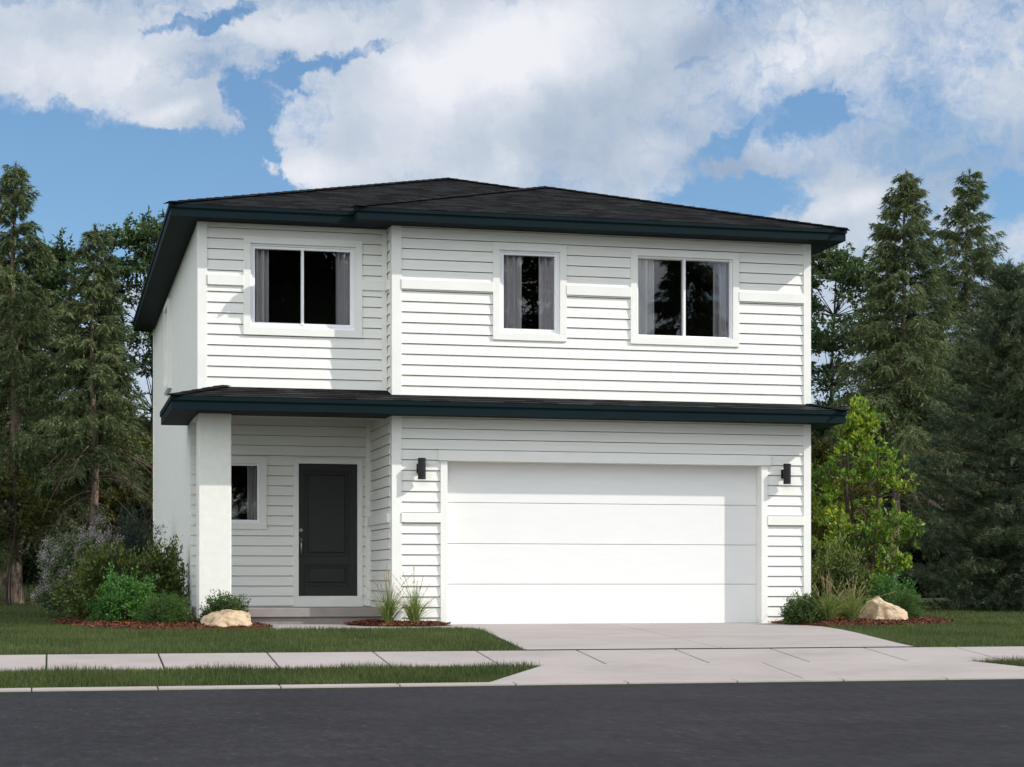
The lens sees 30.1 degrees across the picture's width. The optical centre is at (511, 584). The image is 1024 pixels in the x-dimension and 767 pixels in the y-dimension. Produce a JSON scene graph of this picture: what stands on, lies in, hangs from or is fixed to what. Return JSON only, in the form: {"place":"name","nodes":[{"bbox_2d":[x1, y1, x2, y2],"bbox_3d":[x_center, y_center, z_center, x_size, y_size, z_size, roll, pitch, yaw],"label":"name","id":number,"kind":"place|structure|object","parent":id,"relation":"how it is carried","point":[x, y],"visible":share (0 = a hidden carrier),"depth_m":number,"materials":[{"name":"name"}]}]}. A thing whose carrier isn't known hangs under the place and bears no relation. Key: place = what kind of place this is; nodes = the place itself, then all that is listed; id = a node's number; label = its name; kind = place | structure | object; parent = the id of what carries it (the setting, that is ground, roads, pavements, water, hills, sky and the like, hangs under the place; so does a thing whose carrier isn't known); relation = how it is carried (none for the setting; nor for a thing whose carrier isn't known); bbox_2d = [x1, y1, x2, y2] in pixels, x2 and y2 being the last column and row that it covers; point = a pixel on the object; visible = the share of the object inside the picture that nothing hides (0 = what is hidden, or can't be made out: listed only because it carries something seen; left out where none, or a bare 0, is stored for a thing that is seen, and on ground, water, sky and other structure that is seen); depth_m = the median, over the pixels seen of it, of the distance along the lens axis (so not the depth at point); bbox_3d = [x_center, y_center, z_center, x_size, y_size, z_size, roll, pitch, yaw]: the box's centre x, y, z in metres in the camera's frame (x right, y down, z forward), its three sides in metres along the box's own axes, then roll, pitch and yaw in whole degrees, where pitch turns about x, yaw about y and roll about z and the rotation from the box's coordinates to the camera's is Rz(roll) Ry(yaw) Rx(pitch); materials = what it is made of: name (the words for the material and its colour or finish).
{"place":"outdoors","nodes":[
{"label":"outdoors","id":0,"kind":"place"},
{"bbox_2d":[0,583,45,601],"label":"tall grass","id":1,"kind":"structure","parent":0,"point":[28,591],"depth_m":43.59,"materials":[{"name":"green plant"}]},
{"bbox_2d":[270,624,459,629],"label":"front path","id":2,"kind":"structure","parent":0,"point":[278,626],"depth_m":27.14,"materials":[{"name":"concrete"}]},
{"bbox_2d":[0,599,998,610],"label":"grass","id":3,"kind":"structure","parent":0,"point":[19,605],"depth_m":39.17,"materials":[{"name":"green plant"}]},
{"bbox_2d":[0,680,1023,766],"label":"road","id":4,"kind":"structure","parent":0,"point":[967,723],"depth_m":13.50,"materials":[{"name":"grey asphalt"}]},
{"bbox_2d":[0,646,1023,671],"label":"sidewalk","id":5,"kind":"structure","parent":0,"point":[431,658],"depth_m":20.98,"materials":[{"name":"concrete"}]},
{"bbox_2d":[0,594,1023,692],"bbox_3d":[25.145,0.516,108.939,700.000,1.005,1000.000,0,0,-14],"label":"lawn","id":6,"kind":"structure","parent":0,"point":[922,599],"depth_m":20.89,"materials":[{"name":"green plant"}]},
{"bbox_2d":[0,460,66,605],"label":"leafy tree","id":7,"kind":"object","parent":6,"relation":"on","point":[29,524],"visible":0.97,"depth_m":40.12,"materials":[{"name":"green plant"}]},
{"bbox_2d":[0,239,71,592],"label":"conifer tree","id":8,"kind":"object","parent":6,"relation":"on","point":[3,577],"visible":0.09,"depth_m":45.35,"materials":[{"name":"green plant"}]},
{"bbox_2d":[0,160,115,604],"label":"conifer tree","id":9,"kind":"object","parent":6,"relation":"on","point":[30,329],"visible":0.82,"depth_m":41.80,"materials":[{"name":"green plant"}]},
{"bbox_2d":[1,227,137,570],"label":"leafy tree","id":10,"kind":"object","parent":6,"relation":"on","point":[53,277],"visible":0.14,"depth_m":47.84,"materials":[{"name":"green plant"}]},
{"bbox_2d":[20,433,130,587],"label":"woodland bush","id":11,"kind":"object","parent":6,"relation":"on","point":[29,573],"visible":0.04,"depth_m":48.42,"materials":[{"name":"green plant"}]},
{"bbox_2d":[26,511,137,615],"bbox_3d":[-6.952,-0.300,30.816,1.787,1.810,1.427,0,0,-14],"label":"lilac bush","id":12,"kind":"object","parent":6,"relation":"on","point":[58,555],"visible":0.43,"depth_m":30.61,"materials":[{"name":"green plant"}]},
{"bbox_2d":[19,221,152,582],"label":"conifer tree","id":13,"kind":"object","parent":6,"relation":"on","point":[108,380],"visible":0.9,"depth_m":40.83,"materials":[{"name":"green plant"}]},
{"bbox_2d":[36,454,152,561],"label":"woodland bush","id":14,"kind":"object","parent":6,"relation":"on","point":[100,528],"depth_m":49.66,"materials":[{"name":"green plant"}]},
{"bbox_2d":[57,205,164,521],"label":"leafy tree","id":15,"kind":"object","parent":6,"relation":"on","point":[136,239],"visible":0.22,"depth_m":46.91,"materials":[{"name":"green plant"}]},
{"bbox_2d":[82,399,152,535],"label":"woodland bush","id":16,"kind":"object","parent":6,"relation":"on","point":[142,416],"visible":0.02,"depth_m":52.53,"materials":[{"name":"green plant"}]},
{"bbox_2d":[87,430,152,550],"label":"woodland bush","id":17,"kind":"object","parent":6,"relation":"on","point":[112,504],"visible":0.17,"depth_m":44.66,"materials":[{"name":"green plant"}]},
{"bbox_2d":[107,494,165,564],"bbox_3d":[-6.433,-0.479,32.346,1.356,2.145,1.387,0,0,-14],"label":"yew shrub","id":18,"kind":"object","parent":6,"relation":"on","point":[131,539],"visible":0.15,"depth_m":32.28,"materials":[{"name":"green plant"}]},
{"bbox_2d":[51,616,275,630],"bbox_3d":[-5.225,0.552,28.129,3.000,0.185,4.900,0,0,-14],"label":"mulch bed","id":19,"kind":"object","parent":6,"relation":"on","point":[168,627],"visible":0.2,"depth_m":26.05,"materials":[{"name":"brown wood"}]},
{"bbox_2d":[51,532,161,618],"bbox_3d":[-5.998,-0.093,28.397,1.718,1.418,1.435,0,0,-14],"label":"broadleaf shrub","id":20,"kind":"object","parent":19,"relation":"on","point":[92,570],"visible":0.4,"depth_m":28.16,"materials":[{"name":"green plant"}]},
{"bbox_2d":[83,563,162,621],"bbox_3d":[-5.541,0.155,27.156,1.162,0.940,0.950,0,0,-14],"label":"bright green shrub","id":21,"kind":"object","parent":19,"relation":"on","point":[120,602],"visible":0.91,"depth_m":27.01,"materials":[{"name":"green plant"}]},
{"bbox_2d":[130,534,192,613],"bbox_3d":[-5.409,-0.082,28.856,1.193,1.392,1.294,0,0,-14],"label":"broadleaf shrub","id":22,"kind":"object","parent":19,"relation":"on","point":[170,572],"visible":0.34,"depth_m":28.67,"materials":[{"name":"green plant"}]},
{"bbox_2d":[130,586,198,623],"bbox_3d":[-4.815,0.321,26.647,0.889,0.610,0.836,0,0,11],"label":"fine leaved shrub","id":23,"kind":"object","parent":19,"relation":"on","point":[173,610],"visible":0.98,"depth_m":26.49,"materials":[{"name":"green plant"}]},
{"bbox_2d":[192,589,251,621],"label":"boxwood shrub","id":24,"kind":"object","parent":19,"relation":"on","point":[220,602],"visible":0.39,"depth_m":26.65,"materials":[{"name":"green plant"}]},
{"bbox_2d":[200,609,251,626],"bbox_3d":[-3.928,0.546,26.322,0.743,0.415,0.554,0,0,-19],"label":"boulder","id":25,"kind":"object","parent":19,"relation":"on","point":[226,617],"visible":0.66,"depth_m":26.19,"materials":[{"name":"stone"}]},
{"bbox_2d":[344,619,450,626],"bbox_3d":[-1.675,0.571,27.721,1.450,0.118,1.200,0,0,-14],"label":"mulch bed","id":26,"kind":"object","parent":6,"relation":"on","point":[394,625],"visible":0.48,"depth_m":27.25,"materials":[{"name":"brown wood"}]},
{"bbox_2d":[363,566,413,622],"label":"ornamental grass","id":27,"kind":"object","parent":26,"relation":"on","point":[389,608],"depth_m":27.30,"materials":[{"name":"green plant"}]},
{"bbox_2d":[395,567,442,621],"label":"ornamental grass","id":28,"kind":"object","parent":26,"relation":"on","point":[414,614],"depth_m":27.40,"materials":[{"name":"green plant"}]},
{"bbox_2d":[128,177,849,624],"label":"house","id":29,"kind":"structure","parent":6,"relation":"on","point":[592,457],"depth_m":28.46,"materials":[{"name":"paint"}]},
{"bbox_2d":[163,299,171,394],"bbox_3d":[-6.122,-4.220,33.859,0.085,1.560,1.200,0,0,-14],"label":"window","id":30,"kind":"structure","parent":29,"relation":"in","point":[167,310],"depth_m":33.28,"materials":[{"name":"paint"}]},
{"bbox_2d":[231,456,266,528],"bbox_3d":[-4.265,-1.401,29.040,1.033,1.111,0.140,0,0,-14],"label":"window","id":31,"kind":"structure","parent":29,"relation":"in","point":[261,462],"depth_m":29.07,"materials":[{"name":"paint"}]},
{"bbox_2d":[247,466,256,519],"bbox_3d":[-3.981,-1.381,29.252,0.250,1.018,0.145,0,0,-25],"label":"curtain","id":32,"kind":"object","parent":29,"relation":"hanging from","point":[251,492],"visible":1,"depth_m":29.25,"materials":[{"name":"grey fabric"}]},
{"bbox_2d":[255,249,268,322],"bbox_3d":[-3.680,-4.310,27.718,0.330,1.259,0.158,0,0,-14],"label":"curtain","id":33,"kind":"object","parent":29,"relation":"hanging from","point":[261,285],"visible":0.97,"depth_m":27.70,"materials":[{"name":"grey fabric"}]},
{"bbox_2d":[243,236,361,337],"bbox_3d":[-3.048,-4.324,27.729,1.732,1.425,0.140,0,0,-14],"label":"window","id":34,"kind":"structure","parent":29,"relation":"in","point":[250,243],"depth_m":27.69,"materials":[{"name":"paint"}]},
{"bbox_2d":[299,464,356,595],"bbox_3d":[-2.837,-0.845,29.353,0.908,2.034,0.132,0,0,-14],"label":"front door","id":35,"kind":"structure","parent":29,"relation":"in","point":[327,492],"depth_m":29.37,"materials":[{"name":"grey paint"}]},
{"bbox_2d":[336,253,348,324],"bbox_3d":[-2.459,-4.310,28.008,0.320,1.259,0.155,0,0,-14],"label":"curtain","id":36,"kind":"object","parent":29,"relation":"hanging from","point":[342,288],"visible":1,"depth_m":28.00,"materials":[{"name":"grey fabric"}]},
{"bbox_2d":[504,256,520,328],"bbox_3d":[-0.030,-4.301,28.250,0.380,1.280,0.146,0,0,-20],"label":"curtain","id":37,"kind":"object","parent":29,"relation":"hanging from","point":[512,292],"visible":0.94,"depth_m":28.24,"materials":[{"name":"grey fabric"}]},
{"bbox_2d":[492,242,566,341],"bbox_3d":[0.252,-4.322,28.175,1.123,1.435,0.140,0,0,-14],"label":"window","id":38,"kind":"structure","parent":29,"relation":"in","point":[558,253],"depth_m":28.14,"materials":[{"name":"paint"}]},
{"bbox_2d":[539,257,552,329],"bbox_3d":[0.544,-4.301,28.389,0.400,1.280,0.146,0,0,-20],"label":"curtain","id":39,"kind":"object","parent":29,"relation":"hanging from","point":[545,293],"visible":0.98,"depth_m":28.39,"materials":[{"name":"grey fabric"}]},
{"bbox_2d":[447,462,755,623],"bbox_3d":[1.369,-0.611,28.625,4.871,2.410,0.050,0,0,-14],"label":"garage door","id":40,"kind":"structure","parent":29,"relation":"in","point":[528,543],"depth_m":28.59,"materials":[{"name":"paint"}]},
{"bbox_2d":[638,259,653,334],"bbox_3d":[1.997,-4.296,28.744,0.370,1.342,0.154,0,0,-14],"label":"curtain","id":41,"kind":"object","parent":29,"relation":"hanging from","point":[645,297],"visible":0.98,"depth_m":28.73,"materials":[{"name":"grey fabric"}]},
{"bbox_2d":[630,248,738,346],"bbox_3d":[2.596,-4.320,28.741,1.721,1.428,0.140,0,0,-14],"label":"window","id":42,"kind":"structure","parent":29,"relation":"in","point":[732,259],"depth_m":28.71,"materials":[{"name":"paint"}]},
{"bbox_2d":[713,263,727,336],"bbox_3d":[3.238,-4.296,29.035,0.381,1.342,0.144,0,0,-18],"label":"curtain","id":43,"kind":"object","parent":29,"relation":"hanging from","point":[720,299],"visible":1,"depth_m":29.02,"materials":[{"name":"grey fabric"}]},
{"bbox_2d":[0,617,1023,654],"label":"grass","id":44,"kind":"structure","parent":6,"relation":"on","point":[891,633],"depth_m":23.84,"materials":[{"name":"green plant"}]},
{"bbox_2d":[0,654,1023,689],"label":"grass","id":45,"kind":"structure","parent":6,"relation":"on","point":[401,674],"depth_m":19.05,"materials":[{"name":"green plant"}]},
{"bbox_2d":[0,676,1023,691],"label":"kerb","id":46,"kind":"structure","parent":6,"relation":"on","point":[487,683],"depth_m":18.87,"materials":[{"name":"concrete"}]},
{"bbox_2d":[811,434,877,572],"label":"woodland bush","id":47,"kind":"object","parent":6,"relation":"on","point":[818,454],"visible":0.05,"depth_m":49.89,"materials":[{"name":"green plant"}]},
{"bbox_2d":[811,476,897,569],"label":"woodland bush","id":48,"kind":"object","parent":6,"relation":"on","point":[863,494],"visible":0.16,"depth_m":42.71,"materials":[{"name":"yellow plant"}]},
{"bbox_2d":[768,615,954,627],"bbox_3d":[5.404,0.565,29.825,3.300,0.162,3.350,0,0,-14],"label":"mulch bed","id":49,"kind":"object","parent":6,"relation":"on","point":[842,624],"visible":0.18,"depth_m":28.31,"materials":[{"name":"brown wood"}]},
{"bbox_2d":[778,590,825,623],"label":"boxwood shrub","id":50,"kind":"object","parent":49,"relation":"on","point":[801,610],"visible":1,"depth_m":28.41,"materials":[{"name":"green plant"}]},
{"bbox_2d":[811,519,877,615],"bbox_3d":[5.175,-0.230,30.690,1.519,1.691,1.242,0,0,-14],"label":"broadleaf shrub","id":51,"kind":"object","parent":49,"relation":"on","point":[840,569],"visible":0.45,"depth_m":30.46,"materials":[{"name":"green plant"}]},
{"bbox_2d":[822,575,895,619],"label":"ornamental grass","id":52,"kind":"object","parent":49,"relation":"on","point":[852,614],"depth_m":28.58,"materials":[{"name":"green plant"}]},
{"bbox_2d":[858,597,907,619],"bbox_3d":[5.694,0.535,29.130,0.816,0.714,0.590,0,0,-8],"label":"boulder","id":53,"kind":"object","parent":49,"relation":"on","point":[884,610],"visible":0.49,"depth_m":28.92,"materials":[{"name":"stone"}]},
{"bbox_2d":[863,570,921,608],"bbox_3d":[6.110,0.183,30.790,1.082,0.865,1.004,0,0,-14],"label":"bright green shrub","id":54,"kind":"object","parent":49,"relation":"on","point":[884,586],"visible":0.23,"depth_m":30.73,"materials":[{"name":"green plant"}]},
{"bbox_2d":[882,585,926,616],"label":"fine leaved shrub","id":55,"kind":"object","parent":49,"relation":"on","point":[904,601],"visible":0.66,"depth_m":29.91,"materials":[{"name":"green plant"}]},
{"bbox_2d":[811,428,913,583],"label":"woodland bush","id":56,"kind":"object","parent":6,"relation":"on","point":[823,430],"visible":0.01,"depth_m":54.73,"materials":[{"name":"green plant"}]},
{"bbox_2d":[811,241,922,512],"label":"leafy tree","id":57,"kind":"object","parent":6,"relation":"on","point":[845,268],"visible":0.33,"depth_m":52.64,"materials":[{"name":"green plant"}]},
{"bbox_2d":[811,393,925,599],"bbox_3d":[5.886,-1.304,32.207,1.964,3.938,2.161,0,0,-43],"label":"young tree","id":58,"kind":"object","parent":6,"relation":"on","point":[862,420],"visible":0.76,"depth_m":32.08,"materials":[{"name":"green plant"}]},
{"bbox_2d":[811,170,979,590],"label":"conifer tree","id":59,"kind":"object","parent":6,"relation":"on","point":[889,348],"visible":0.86,"depth_m":46.11,"materials":[{"name":"green plant"}]},
{"bbox_2d":[858,312,959,594],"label":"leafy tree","id":60,"kind":"object","parent":6,"relation":"on","point":[915,369],"visible":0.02,"depth_m":60.20,"materials":[{"name":"green plant"}]},
{"bbox_2d":[876,468,959,594],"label":"woodland bush","id":61,"kind":"object","parent":6,"relation":"on","point":[915,558],"visible":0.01,"depth_m":55.83,"materials":[{"name":"green plant"}]},
{"bbox_2d":[875,427,1019,597],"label":"woodland bush","id":62,"kind":"object","parent":6,"relation":"on","point":[921,591],"visible":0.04,"depth_m":55.31,"materials":[{"name":"green plant"}]},
{"bbox_2d":[886,166,1023,599],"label":"conifer tree","id":63,"kind":"object","parent":6,"relation":"on","point":[959,214],"visible":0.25,"depth_m":49.87,"materials":[{"name":"green plant"}]},
{"bbox_2d":[893,259,1023,612],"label":"pine tree","id":64,"kind":"object","parent":6,"relation":"on","point":[1000,331],"visible":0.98,"depth_m":36.53,"materials":[{"name":"green plant"}]},
{"bbox_2d":[944,515,1019,594],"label":"woodland bush","id":65,"kind":"object","parent":6,"relation":"on","point":[1000,579],"visible":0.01,"depth_m":58.57,"materials":[{"name":"green plant"}]},
{"bbox_2d":[958,286,1023,588],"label":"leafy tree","id":66,"kind":"object","parent":6,"relation":"on","point":[1006,402],"visible":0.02,"depth_m":55.96,"materials":[{"name":"green plant"}]},
{"bbox_2d":[0,606,1023,625],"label":"grass","id":67,"kind":"structure","parent":0,"point":[969,614],"depth_m":32.56,"materials":[{"name":"green plant"}]},
{"bbox_2d":[0,0,1023,438],"label":"sky","id":68,"kind":"structure","parent":0,"point":[796,110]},
{"bbox_2d":[447,623,909,649],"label":"driveway","id":69,"kind":"structure","parent":0,"point":[643,635],"depth_m":24.97,"materials":[{"name":"concrete"}]},
{"bbox_2d":[523,646,919,650],"bbox_3d":[2.500,0.769,22.206,4.880,0.064,0.016,0,0,-14],"label":"joint filler","id":70,"kind":"object","parent":69,"relation":"on","point":[717,648],"visible":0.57,"depth_m":22.17,"materials":[{"name":"grey concrete"}]},
{"bbox_2d":[491,660,1023,682],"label":"driveway apron","id":71,"kind":"object","parent":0,"point":[675,671],"visible":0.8,"depth_m":20.34,"materials":[{"name":"concrete"}]},
{"bbox_2d":[789,570,890,620],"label":"ornamental grass","id":72,"kind":"object","parent":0,"point":[830,610],"depth_m":28.48,"materials":[{"name":"green plant"}]}
]}

